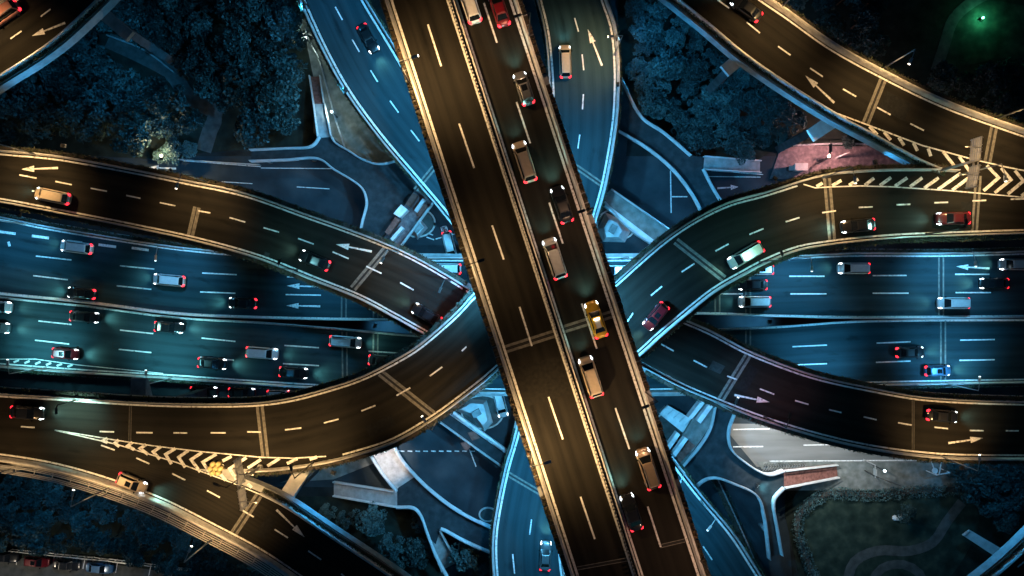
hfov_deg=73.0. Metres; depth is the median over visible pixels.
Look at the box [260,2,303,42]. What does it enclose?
tree
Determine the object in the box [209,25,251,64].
tree
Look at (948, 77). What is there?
tree
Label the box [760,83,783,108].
tree
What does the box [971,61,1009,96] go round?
tree
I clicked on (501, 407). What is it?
van
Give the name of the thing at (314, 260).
car
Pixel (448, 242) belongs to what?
van
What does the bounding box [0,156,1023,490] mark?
street
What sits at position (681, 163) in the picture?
footbridge
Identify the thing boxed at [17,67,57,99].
tree
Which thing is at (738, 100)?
tree
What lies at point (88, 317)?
car
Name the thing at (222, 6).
tree
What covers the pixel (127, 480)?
car
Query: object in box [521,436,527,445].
planter box
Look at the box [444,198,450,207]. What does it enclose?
planter box
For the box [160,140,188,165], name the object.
tree
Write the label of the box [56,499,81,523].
tree
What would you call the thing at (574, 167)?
planter box
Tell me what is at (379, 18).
hedge
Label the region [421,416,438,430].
street lamp
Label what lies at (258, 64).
tree
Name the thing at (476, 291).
planter box
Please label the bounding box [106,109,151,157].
tree
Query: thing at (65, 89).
tree
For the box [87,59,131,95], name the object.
tree
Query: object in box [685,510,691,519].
planter box
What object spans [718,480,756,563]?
fence
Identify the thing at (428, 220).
traffic island
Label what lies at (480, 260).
street lamp
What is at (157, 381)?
street lamp
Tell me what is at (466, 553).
tree
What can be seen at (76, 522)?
tree
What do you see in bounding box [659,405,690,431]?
entrance canopy
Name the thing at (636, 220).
link bridge
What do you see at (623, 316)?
planter box
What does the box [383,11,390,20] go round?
planter box
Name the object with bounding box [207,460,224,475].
crash cushion
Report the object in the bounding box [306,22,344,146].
fence
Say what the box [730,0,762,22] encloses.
car
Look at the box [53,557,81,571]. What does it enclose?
car
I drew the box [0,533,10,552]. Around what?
tree
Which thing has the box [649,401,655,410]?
planter box
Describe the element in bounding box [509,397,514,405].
planter box
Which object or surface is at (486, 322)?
planter box
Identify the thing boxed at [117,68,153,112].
tree
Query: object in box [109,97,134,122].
tree
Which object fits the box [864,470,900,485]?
sign post
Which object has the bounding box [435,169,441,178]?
planter box
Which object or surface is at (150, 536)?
tree
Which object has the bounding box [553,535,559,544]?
planter box
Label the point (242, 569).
tree
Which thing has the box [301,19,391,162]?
pavement
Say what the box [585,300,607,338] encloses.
car
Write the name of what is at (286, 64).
tree
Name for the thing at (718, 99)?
tree
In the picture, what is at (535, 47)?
planter box
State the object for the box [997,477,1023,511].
tree
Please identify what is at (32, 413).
car
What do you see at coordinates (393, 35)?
planter box
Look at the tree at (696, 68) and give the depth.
120.26 m
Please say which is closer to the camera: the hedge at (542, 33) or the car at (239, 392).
the hedge at (542, 33)
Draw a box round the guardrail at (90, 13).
[0,0,107,84]
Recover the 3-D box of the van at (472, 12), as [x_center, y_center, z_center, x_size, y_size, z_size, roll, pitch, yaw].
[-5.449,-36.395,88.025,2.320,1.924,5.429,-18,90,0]
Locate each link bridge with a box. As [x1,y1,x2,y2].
[384,190,433,245]
[438,411,506,470]
[604,189,669,243]
[667,401,716,466]
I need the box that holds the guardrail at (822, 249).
[640,234,1023,358]
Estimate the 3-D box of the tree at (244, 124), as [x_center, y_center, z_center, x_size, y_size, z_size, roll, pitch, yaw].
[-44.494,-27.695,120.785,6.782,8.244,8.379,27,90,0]
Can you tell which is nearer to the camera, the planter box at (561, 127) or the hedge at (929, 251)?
the planter box at (561, 127)
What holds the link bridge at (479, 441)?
on the footbridge at (436, 513)
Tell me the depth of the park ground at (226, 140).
124.86 m
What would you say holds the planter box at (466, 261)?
on the viaduct
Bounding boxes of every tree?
[0,84,27,119]
[0,481,11,503]
[0,496,26,532]
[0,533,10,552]
[3,471,30,498]
[4,512,42,550]
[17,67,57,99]
[18,112,55,144]
[18,490,40,510]
[19,136,32,147]
[27,473,57,498]
[27,532,53,556]
[29,505,59,532]
[40,482,71,509]
[45,60,72,83]
[48,68,89,106]
[50,38,88,67]
[50,532,72,553]
[53,99,96,143]
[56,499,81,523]
[69,41,109,81]
[69,510,94,534]
[72,526,99,552]
[74,482,105,509]
[82,24,98,43]
[82,82,128,127]
[82,112,111,141]
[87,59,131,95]
[89,497,116,524]
[92,529,118,555]
[96,21,112,32]
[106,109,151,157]
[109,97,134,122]
[110,0,138,17]
[117,9,149,49]
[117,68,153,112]
[118,509,145,531]
[121,0,153,24]
[122,543,151,567]
[128,103,153,119]
[134,516,168,550]
[141,113,169,138]
[142,23,176,54]
[143,75,190,118]
[146,4,180,37]
[151,549,173,573]
[152,148,165,163]
[153,0,178,11]
[160,112,188,142]
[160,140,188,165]
[162,556,194,575]
[164,12,194,39]
[165,516,184,542]
[166,36,189,64]
[171,530,207,561]
[175,48,209,79]
[175,108,204,132]
[180,140,197,159]
[183,9,213,37]
[184,0,200,11]
[186,35,212,53]
[193,66,224,99]
[196,44,230,77]
[207,85,234,113]
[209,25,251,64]
[213,0,246,27]
[219,58,261,107]
[227,0,274,22]
[232,53,255,67]
[233,104,275,150]
[236,560,265,575]
[237,86,256,122]
[241,8,272,37]
[249,57,273,79]
[251,73,301,123]
[252,30,283,62]
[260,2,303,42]
[262,48,307,87]
[267,0,305,13]
[269,104,300,135]
[281,24,308,51]
[318,503,337,520]
[335,510,353,529]
[352,501,387,536]
[378,532,404,559]
[386,554,405,568]
[402,536,430,568]
[448,541,479,571]
[471,552,489,575]
[624,0,648,17]
[625,57,648,80]
[628,11,665,43]
[632,42,649,60]
[634,75,655,95]
[637,89,671,119]
[639,61,659,82]
[645,36,666,54]
[646,0,673,18]
[652,48,688,79]
[654,77,671,96]
[663,28,685,54]
[664,108,689,133]
[665,97,681,114]
[669,15,690,34]
[674,125,703,155]
[676,78,699,100]
[682,54,710,86]
[685,40,703,58]
[687,97,702,114]
[688,27,707,45]
[690,115,706,131]
[695,101,722,126]
[697,126,717,149]
[700,79,734,109]
[701,48,718,65]
[712,55,728,74]
[713,124,738,150]
[717,74,734,89]
[717,103,739,126]
[724,131,757,165]
[728,93,747,112]
[730,78,747,96]
[733,67,750,83]
[736,115,762,135]
[741,89,768,122]
[744,75,762,92]
[755,113,778,134]
[755,131,774,148]
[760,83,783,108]
[767,97,796,124]
[772,125,791,144]
[785,109,807,133]
[787,0,807,10]
[813,11,847,42]
[842,135,854,148]
[846,30,865,48]
[848,3,880,35]
[862,30,890,56]
[896,503,916,525]
[926,59,960,94]
[944,463,963,479]
[950,70,981,99]
[953,464,993,504]
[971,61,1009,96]
[974,464,1015,500]
[977,497,1002,517]
[981,88,1012,114]
[993,508,1019,533]
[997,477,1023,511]
[1001,464,1023,482]
[1009,95,1023,119]
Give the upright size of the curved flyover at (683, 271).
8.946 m
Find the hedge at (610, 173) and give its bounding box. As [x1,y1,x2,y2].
[596,0,622,220]
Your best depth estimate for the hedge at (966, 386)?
116.77 m
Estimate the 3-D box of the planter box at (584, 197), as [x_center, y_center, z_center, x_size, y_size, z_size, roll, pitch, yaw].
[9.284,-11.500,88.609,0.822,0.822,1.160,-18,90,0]
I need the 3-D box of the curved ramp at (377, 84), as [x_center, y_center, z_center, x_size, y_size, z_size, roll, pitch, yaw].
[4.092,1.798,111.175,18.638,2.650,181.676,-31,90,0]
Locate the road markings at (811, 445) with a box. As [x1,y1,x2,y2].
[733,428,916,461]
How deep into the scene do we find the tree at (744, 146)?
119.33 m
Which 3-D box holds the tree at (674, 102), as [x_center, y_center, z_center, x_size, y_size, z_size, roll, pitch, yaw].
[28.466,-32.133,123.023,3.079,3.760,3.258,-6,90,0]
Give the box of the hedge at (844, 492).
[791,483,960,575]
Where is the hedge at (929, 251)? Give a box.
[807,247,1023,253]
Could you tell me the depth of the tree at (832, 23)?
118.94 m
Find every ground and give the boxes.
[0,0,312,158]
[0,470,443,575]
[195,0,798,575]
[618,0,1023,159]
[785,490,1023,575]
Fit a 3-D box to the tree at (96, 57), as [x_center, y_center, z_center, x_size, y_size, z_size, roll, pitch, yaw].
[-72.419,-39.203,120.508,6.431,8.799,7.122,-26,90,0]
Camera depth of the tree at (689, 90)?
121.27 m
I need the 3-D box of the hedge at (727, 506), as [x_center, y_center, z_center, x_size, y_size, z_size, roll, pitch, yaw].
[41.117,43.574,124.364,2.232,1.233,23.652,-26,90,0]
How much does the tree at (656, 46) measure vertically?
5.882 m
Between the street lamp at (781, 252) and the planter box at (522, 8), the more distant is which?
the street lamp at (781, 252)
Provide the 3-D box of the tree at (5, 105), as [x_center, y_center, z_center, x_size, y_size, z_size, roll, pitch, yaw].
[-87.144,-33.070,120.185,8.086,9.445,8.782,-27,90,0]
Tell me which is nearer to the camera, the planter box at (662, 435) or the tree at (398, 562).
the planter box at (662, 435)
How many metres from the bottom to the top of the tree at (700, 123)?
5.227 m
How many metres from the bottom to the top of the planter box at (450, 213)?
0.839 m
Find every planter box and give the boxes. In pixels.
[380,0,387,10]
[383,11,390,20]
[387,19,393,30]
[389,30,396,40]
[393,40,399,50]
[397,50,402,59]
[399,60,406,69]
[402,70,409,79]
[406,80,412,89]
[409,90,415,99]
[412,99,419,109]
[415,110,422,119]
[418,119,425,128]
[422,129,428,138]
[425,139,431,148]
[428,149,435,158]
[432,159,438,168]
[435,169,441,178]
[438,179,444,188]
[440,188,447,198]
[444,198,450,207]
[447,209,454,217]
[451,218,457,227]
[454,229,460,237]
[457,238,463,247]
[460,248,466,257]
[463,258,470,267]
[466,268,473,277]
[470,278,476,287]
[473,288,479,296]
[476,298,483,307]
[479,308,486,316]
[483,318,489,326]
[486,328,492,336]
[489,337,495,346]
[492,347,499,356]
[495,357,502,366]
[499,367,505,376]
[502,377,508,386]
[505,387,511,396]
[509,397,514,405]
[512,407,518,415]
[515,416,521,425]
[518,426,524,435]
[520,4,526,14]
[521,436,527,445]
[523,15,528,24]
[524,446,529,455]
[526,25,532,34]
[530,35,535,44]
[531,466,537,475]
[533,45,538,54]
[534,476,540,485]
[536,54,542,64]
[539,65,545,74]
[540,495,547,505]
[543,505,550,515]
[546,84,552,93]
[547,515,553,524]
[549,94,555,103]
[550,525,556,534]
[552,104,558,113]
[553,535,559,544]
[555,114,561,123]
[556,544,563,554]
[559,124,565,133]
[560,555,566,564]
[562,133,568,143]
[563,564,569,574]
[565,144,571,152]
[569,154,574,162]
[572,164,577,172]
[575,173,581,182]
[578,183,584,192]
[581,193,587,202]
[585,203,591,212]
[591,223,597,231]
[594,233,600,242]
[598,243,604,251]
[601,253,607,261]
[604,262,611,271]
[607,272,614,281]
[610,282,616,291]
[614,292,620,301]
[617,302,623,311]
[620,312,626,321]
[623,322,629,331]
[627,332,632,341]
[630,342,636,350]
[633,352,640,360]
[637,362,642,370]
[640,371,645,380]
[643,381,649,390]
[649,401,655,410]
[653,411,658,420]
[656,421,662,430]
[659,431,665,440]
[662,441,668,450]
[665,450,672,459]
[669,460,675,469]
[672,470,677,479]
[678,490,685,499]
[682,500,688,509]
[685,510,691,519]
[688,519,695,529]
[691,529,697,538]
[694,539,702,549]
[698,549,704,558]
[701,559,708,568]
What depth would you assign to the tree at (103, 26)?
121.41 m
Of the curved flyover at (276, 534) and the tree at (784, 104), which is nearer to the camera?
the curved flyover at (276, 534)
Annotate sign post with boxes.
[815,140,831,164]
[863,459,876,477]
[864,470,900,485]
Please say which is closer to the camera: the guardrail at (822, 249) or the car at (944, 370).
the guardrail at (822, 249)
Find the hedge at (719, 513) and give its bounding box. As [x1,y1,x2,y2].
[679,463,764,575]
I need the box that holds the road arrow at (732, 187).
[717,185,736,189]
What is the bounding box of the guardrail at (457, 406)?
[249,370,499,477]
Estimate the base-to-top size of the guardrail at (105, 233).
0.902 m
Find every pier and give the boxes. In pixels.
[101,12,178,69]
[130,377,206,396]
[282,469,319,496]
[699,59,739,99]
[775,120,833,152]
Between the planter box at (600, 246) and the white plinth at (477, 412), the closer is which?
the planter box at (600, 246)
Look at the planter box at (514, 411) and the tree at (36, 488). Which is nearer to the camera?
the planter box at (514, 411)
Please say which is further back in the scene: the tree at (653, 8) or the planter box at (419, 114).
the tree at (653, 8)
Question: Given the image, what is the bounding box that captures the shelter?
[962,530,999,554]
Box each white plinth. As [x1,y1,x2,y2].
[413,221,426,239]
[456,399,492,431]
[598,212,629,241]
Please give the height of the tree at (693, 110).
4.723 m
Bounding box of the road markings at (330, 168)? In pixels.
[187,161,762,450]
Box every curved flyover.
[0,0,119,93]
[0,126,1023,359]
[0,293,1023,494]
[0,445,410,575]
[658,0,1023,176]
[967,525,1023,575]
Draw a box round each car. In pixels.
[0,322,11,333]
[0,551,20,563]
[10,405,46,420]
[24,554,50,568]
[52,347,79,360]
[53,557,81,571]
[67,286,96,299]
[69,311,99,323]
[85,561,114,575]
[115,472,148,493]
[154,321,184,334]
[190,386,217,396]
[197,357,227,370]
[228,296,257,309]
[228,387,255,396]
[267,389,287,394]
[279,366,308,379]
[299,250,330,270]
[357,23,378,53]
[368,354,389,364]
[411,303,441,324]
[488,0,510,28]
[513,71,534,106]
[539,540,552,570]
[551,185,573,223]
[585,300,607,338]
[620,492,643,531]
[642,301,669,330]
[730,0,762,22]
[737,279,766,290]
[755,265,773,275]
[839,218,875,233]
[894,346,923,358]
[923,364,950,376]
[925,409,957,423]
[934,210,970,225]
[978,277,1008,289]
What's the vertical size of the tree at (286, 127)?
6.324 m
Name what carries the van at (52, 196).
on the curved flyover at (683, 271)
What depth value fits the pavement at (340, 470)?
124.85 m
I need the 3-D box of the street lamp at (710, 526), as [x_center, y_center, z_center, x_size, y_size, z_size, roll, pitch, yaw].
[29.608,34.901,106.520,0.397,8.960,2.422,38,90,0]
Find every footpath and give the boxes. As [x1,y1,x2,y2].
[105,33,222,152]
[844,499,965,575]
[871,560,924,575]
[931,0,985,70]
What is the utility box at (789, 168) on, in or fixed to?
on the pavement at (811, 156)
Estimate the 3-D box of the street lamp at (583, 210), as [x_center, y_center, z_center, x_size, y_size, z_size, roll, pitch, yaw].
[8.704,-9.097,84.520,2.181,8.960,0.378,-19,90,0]
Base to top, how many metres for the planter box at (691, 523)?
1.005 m
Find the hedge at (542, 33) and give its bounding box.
[534,0,550,81]
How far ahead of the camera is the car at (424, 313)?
104.95 m
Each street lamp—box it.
[0,144,38,155]
[0,220,25,224]
[6,359,46,373]
[55,399,78,413]
[70,487,109,506]
[145,370,173,383]
[154,246,183,260]
[175,173,207,188]
[184,538,212,562]
[213,472,247,487]
[277,259,297,270]
[289,461,313,478]
[380,249,398,263]
[399,55,418,83]
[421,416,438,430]
[438,279,450,292]
[467,258,484,268]
[514,12,530,36]
[530,451,551,466]
[578,207,594,214]
[608,35,622,55]
[642,391,657,408]
[673,460,684,483]
[699,499,715,530]
[714,397,738,411]
[759,249,783,262]
[763,412,791,427]
[788,257,812,271]
[822,167,856,183]
[882,49,915,68]
[925,219,967,234]
[939,252,976,266]
[940,454,980,470]
[944,376,980,390]
[959,163,1006,181]
[997,109,1023,118]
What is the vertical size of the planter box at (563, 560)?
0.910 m
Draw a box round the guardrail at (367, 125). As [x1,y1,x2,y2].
[297,0,427,196]
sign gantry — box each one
[233,456,262,510]
[938,136,982,188]
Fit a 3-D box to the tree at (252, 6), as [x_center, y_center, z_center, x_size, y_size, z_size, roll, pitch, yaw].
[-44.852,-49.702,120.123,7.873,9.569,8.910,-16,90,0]
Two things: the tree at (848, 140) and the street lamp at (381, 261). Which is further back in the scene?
the tree at (848, 140)
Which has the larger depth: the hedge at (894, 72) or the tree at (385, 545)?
the tree at (385, 545)
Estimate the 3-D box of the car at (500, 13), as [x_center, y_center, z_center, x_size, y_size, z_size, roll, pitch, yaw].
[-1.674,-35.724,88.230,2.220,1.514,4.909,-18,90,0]
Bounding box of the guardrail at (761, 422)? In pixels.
[645,370,1023,465]
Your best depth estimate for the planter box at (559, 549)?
88.46 m
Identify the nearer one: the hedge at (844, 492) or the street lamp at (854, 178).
the street lamp at (854, 178)
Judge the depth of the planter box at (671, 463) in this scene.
88.51 m
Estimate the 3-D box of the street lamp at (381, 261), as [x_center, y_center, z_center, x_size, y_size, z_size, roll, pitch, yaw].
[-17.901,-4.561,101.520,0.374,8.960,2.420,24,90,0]
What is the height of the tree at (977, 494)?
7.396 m
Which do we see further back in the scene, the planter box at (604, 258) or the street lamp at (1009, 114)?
the street lamp at (1009, 114)
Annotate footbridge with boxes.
[249,75,426,236]
[332,447,490,575]
[618,78,761,210]
[683,408,839,560]
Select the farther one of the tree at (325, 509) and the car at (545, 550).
the tree at (325, 509)
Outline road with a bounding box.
[730,424,940,466]
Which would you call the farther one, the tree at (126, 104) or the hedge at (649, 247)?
the tree at (126, 104)
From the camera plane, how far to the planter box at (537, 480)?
88.53 m
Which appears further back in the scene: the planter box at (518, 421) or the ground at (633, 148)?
the ground at (633, 148)
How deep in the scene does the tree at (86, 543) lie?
120.58 m
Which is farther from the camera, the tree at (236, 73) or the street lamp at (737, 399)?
the tree at (236, 73)
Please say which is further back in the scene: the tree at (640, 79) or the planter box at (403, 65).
the tree at (640, 79)
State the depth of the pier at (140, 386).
102.04 m
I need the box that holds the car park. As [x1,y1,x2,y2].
[0,558,163,575]
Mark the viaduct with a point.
(479, 119)
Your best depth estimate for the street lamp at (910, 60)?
93.34 m
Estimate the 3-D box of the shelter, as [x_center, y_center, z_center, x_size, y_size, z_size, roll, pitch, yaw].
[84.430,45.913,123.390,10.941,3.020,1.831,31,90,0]
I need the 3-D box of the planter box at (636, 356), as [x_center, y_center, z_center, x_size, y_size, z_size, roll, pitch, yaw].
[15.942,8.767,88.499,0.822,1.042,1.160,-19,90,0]
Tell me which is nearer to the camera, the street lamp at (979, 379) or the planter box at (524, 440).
the planter box at (524, 440)
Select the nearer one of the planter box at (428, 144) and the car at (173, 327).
the planter box at (428, 144)
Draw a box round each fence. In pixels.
[8,549,186,570]
[177,159,260,165]
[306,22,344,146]
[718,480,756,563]
[794,143,865,145]
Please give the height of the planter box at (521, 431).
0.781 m
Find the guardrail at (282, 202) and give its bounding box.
[0,145,467,285]
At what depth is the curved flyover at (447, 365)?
100.00 m
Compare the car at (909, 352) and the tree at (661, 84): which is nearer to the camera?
the car at (909, 352)
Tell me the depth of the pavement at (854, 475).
124.87 m
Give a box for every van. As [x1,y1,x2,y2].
[0,0,22,28]
[0,300,13,313]
[34,186,71,204]
[60,239,93,254]
[153,272,185,286]
[245,346,278,360]
[329,335,361,349]
[437,263,460,274]
[441,231,457,253]
[461,0,481,24]
[493,396,508,417]
[512,140,536,183]
[542,237,567,279]
[558,45,571,78]
[578,355,603,398]
[609,264,624,275]
[635,447,660,490]
[727,241,764,268]
[738,295,770,308]
[837,261,869,274]
[936,296,970,309]
[997,257,1023,270]
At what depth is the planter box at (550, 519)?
88.59 m
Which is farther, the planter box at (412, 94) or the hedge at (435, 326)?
the hedge at (435, 326)
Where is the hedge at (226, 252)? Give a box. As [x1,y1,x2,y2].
[0,203,422,336]
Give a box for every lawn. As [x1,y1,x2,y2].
[802,492,978,575]
[940,0,1023,66]
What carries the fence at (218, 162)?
on the park ground at (226, 140)
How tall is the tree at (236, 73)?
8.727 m
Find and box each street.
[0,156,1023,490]
[365,456,791,575]
[523,0,626,155]
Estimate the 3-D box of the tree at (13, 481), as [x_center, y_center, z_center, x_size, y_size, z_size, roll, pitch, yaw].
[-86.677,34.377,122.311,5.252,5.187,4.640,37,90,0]
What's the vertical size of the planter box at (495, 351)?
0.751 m
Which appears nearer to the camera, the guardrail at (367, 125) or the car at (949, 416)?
the car at (949, 416)
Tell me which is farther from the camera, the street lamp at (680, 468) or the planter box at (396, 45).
the street lamp at (680, 468)
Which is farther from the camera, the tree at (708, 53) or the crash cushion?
the tree at (708, 53)
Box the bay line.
[24,553,181,569]
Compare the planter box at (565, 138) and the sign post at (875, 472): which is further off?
the sign post at (875, 472)
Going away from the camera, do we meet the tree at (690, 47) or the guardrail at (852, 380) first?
the guardrail at (852, 380)
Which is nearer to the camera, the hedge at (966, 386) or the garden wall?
the hedge at (966, 386)
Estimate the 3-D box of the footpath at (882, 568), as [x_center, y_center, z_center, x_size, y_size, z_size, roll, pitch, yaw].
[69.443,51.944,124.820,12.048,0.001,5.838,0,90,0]
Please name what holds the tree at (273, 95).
on the park ground at (226, 140)
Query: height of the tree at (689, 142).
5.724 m
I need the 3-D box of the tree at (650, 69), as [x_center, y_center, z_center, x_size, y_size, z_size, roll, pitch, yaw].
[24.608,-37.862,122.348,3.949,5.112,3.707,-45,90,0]
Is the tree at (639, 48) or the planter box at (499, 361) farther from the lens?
the tree at (639, 48)
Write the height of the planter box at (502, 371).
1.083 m
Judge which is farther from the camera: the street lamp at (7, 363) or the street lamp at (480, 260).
the street lamp at (7, 363)
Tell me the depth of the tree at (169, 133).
121.05 m
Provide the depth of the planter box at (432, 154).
88.58 m
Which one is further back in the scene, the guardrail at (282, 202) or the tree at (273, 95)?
the tree at (273, 95)
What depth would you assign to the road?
124.99 m
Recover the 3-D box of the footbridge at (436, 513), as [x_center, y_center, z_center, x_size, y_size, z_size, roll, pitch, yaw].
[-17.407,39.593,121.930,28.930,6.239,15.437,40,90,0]
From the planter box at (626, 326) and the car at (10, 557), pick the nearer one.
the planter box at (626, 326)
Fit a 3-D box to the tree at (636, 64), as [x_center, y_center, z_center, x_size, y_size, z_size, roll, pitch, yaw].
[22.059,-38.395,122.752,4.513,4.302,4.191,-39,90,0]
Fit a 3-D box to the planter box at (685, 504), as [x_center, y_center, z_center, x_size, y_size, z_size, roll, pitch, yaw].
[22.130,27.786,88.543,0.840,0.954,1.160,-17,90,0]
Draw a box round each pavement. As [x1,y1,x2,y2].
[280,457,373,482]
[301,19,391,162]
[757,462,1023,489]
[770,146,899,178]
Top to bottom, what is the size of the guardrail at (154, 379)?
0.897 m
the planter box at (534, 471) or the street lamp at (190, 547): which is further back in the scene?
the street lamp at (190, 547)
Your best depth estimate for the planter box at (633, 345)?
88.56 m
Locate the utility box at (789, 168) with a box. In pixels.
[786,166,794,171]
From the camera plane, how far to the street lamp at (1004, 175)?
92.27 m
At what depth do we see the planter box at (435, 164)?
88.55 m
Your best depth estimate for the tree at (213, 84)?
118.93 m
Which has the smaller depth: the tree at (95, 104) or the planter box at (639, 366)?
the planter box at (639, 366)
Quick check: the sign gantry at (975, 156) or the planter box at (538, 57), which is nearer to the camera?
the planter box at (538, 57)
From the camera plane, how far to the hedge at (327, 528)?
99.77 m
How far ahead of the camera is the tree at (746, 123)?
121.34 m
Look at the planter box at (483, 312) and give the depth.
88.66 m
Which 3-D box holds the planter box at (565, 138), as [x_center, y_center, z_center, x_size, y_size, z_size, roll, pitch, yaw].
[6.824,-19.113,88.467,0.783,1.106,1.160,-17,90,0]
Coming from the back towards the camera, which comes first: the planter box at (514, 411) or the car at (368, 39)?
the car at (368, 39)
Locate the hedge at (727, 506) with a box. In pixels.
[711,479,767,575]
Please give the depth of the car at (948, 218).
99.01 m
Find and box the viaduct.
[379,0,707,575]
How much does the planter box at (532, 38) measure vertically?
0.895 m
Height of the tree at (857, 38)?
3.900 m
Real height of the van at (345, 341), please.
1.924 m
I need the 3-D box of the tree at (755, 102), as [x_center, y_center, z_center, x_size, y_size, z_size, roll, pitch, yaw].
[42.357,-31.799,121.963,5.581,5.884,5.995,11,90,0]
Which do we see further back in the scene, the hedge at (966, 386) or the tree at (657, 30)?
the tree at (657, 30)
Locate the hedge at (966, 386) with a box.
[890,384,1023,388]
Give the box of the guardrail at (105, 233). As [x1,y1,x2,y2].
[0,212,204,248]
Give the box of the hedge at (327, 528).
[262,488,400,575]
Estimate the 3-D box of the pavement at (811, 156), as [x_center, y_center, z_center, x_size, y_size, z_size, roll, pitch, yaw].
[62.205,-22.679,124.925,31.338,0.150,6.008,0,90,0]
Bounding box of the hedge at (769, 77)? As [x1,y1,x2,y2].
[669,0,945,175]
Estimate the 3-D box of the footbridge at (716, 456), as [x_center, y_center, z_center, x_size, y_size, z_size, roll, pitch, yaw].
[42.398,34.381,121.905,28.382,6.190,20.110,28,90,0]
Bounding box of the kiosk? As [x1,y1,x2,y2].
[792,163,807,170]
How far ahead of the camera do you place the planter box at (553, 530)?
88.68 m
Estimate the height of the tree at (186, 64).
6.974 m
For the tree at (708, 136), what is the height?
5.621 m
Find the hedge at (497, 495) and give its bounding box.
[488,428,515,575]
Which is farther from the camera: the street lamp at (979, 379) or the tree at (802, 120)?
the tree at (802, 120)
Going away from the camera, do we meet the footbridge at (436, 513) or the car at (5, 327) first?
the car at (5, 327)
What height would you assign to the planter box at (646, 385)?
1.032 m
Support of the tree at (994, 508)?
on the park ground at (976, 556)
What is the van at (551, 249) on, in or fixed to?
on the viaduct
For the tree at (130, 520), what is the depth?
119.95 m
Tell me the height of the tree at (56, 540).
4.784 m
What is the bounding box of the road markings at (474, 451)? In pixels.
[400,171,686,466]
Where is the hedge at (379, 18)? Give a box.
[367,0,392,42]
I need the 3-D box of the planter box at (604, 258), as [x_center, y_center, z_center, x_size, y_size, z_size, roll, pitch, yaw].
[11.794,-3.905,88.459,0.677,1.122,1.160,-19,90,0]
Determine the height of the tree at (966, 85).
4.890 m
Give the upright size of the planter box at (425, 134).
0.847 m
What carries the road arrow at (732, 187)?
on the street at (642, 182)
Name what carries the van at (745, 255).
on the curved flyover at (683, 271)
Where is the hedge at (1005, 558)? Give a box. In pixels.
[982,539,1023,575]
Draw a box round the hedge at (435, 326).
[0,288,473,402]
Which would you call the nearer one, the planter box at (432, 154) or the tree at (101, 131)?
the planter box at (432, 154)
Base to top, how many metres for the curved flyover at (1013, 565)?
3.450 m
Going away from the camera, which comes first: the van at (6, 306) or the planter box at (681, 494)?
the planter box at (681, 494)
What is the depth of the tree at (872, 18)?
119.90 m
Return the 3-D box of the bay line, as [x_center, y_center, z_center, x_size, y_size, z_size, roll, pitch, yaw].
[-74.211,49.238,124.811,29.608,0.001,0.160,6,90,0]
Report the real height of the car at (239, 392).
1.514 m
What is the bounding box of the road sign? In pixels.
[926,462,949,475]
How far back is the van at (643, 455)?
87.42 m
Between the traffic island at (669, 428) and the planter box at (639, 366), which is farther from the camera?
the traffic island at (669, 428)
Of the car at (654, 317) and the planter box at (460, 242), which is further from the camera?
the car at (654, 317)
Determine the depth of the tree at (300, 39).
119.37 m
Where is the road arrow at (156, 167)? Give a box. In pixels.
[149,165,175,169]
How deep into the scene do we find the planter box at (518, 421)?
88.65 m
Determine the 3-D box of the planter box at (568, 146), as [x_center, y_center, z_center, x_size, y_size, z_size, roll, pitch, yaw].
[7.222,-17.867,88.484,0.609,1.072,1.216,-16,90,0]
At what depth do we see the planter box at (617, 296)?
88.50 m
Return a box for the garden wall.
[106,34,174,72]
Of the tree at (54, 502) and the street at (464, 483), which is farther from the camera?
the street at (464, 483)
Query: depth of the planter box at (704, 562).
88.60 m
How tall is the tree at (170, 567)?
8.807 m
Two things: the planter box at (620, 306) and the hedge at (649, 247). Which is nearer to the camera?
the planter box at (620, 306)
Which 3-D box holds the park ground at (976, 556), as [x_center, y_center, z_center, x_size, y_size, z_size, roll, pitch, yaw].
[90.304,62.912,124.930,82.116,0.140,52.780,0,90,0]
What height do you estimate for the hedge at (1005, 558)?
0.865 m
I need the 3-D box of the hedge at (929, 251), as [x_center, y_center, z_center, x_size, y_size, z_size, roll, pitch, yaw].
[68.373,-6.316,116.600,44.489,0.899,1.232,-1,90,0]
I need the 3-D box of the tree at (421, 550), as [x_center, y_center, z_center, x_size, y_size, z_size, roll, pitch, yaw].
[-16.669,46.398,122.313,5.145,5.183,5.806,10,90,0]
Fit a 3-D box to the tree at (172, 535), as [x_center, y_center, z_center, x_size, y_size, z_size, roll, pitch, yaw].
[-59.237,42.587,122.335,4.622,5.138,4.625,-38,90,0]
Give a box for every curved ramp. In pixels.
[299,0,761,575]
[492,0,619,575]
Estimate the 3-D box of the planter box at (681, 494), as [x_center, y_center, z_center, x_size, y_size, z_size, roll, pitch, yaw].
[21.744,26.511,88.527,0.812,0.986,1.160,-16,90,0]
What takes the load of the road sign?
on the pavement at (854, 475)
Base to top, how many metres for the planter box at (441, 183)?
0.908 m
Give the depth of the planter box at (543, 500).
88.54 m
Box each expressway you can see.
[0,213,1023,320]
[0,296,1023,395]
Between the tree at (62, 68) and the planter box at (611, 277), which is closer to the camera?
the planter box at (611, 277)
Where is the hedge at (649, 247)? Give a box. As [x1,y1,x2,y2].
[614,162,948,281]
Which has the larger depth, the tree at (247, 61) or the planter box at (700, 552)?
the tree at (247, 61)
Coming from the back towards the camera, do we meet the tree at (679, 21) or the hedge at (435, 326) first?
the tree at (679, 21)
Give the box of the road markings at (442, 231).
[426,226,454,239]
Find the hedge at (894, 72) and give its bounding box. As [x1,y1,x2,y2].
[775,0,1023,127]
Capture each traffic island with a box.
[411,211,435,236]
[461,396,502,429]
[479,507,493,521]
[597,210,632,237]
[659,415,682,441]
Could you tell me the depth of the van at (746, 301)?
115.47 m
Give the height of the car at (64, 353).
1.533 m
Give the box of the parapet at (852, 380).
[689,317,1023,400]
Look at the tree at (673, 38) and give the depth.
120.00 m

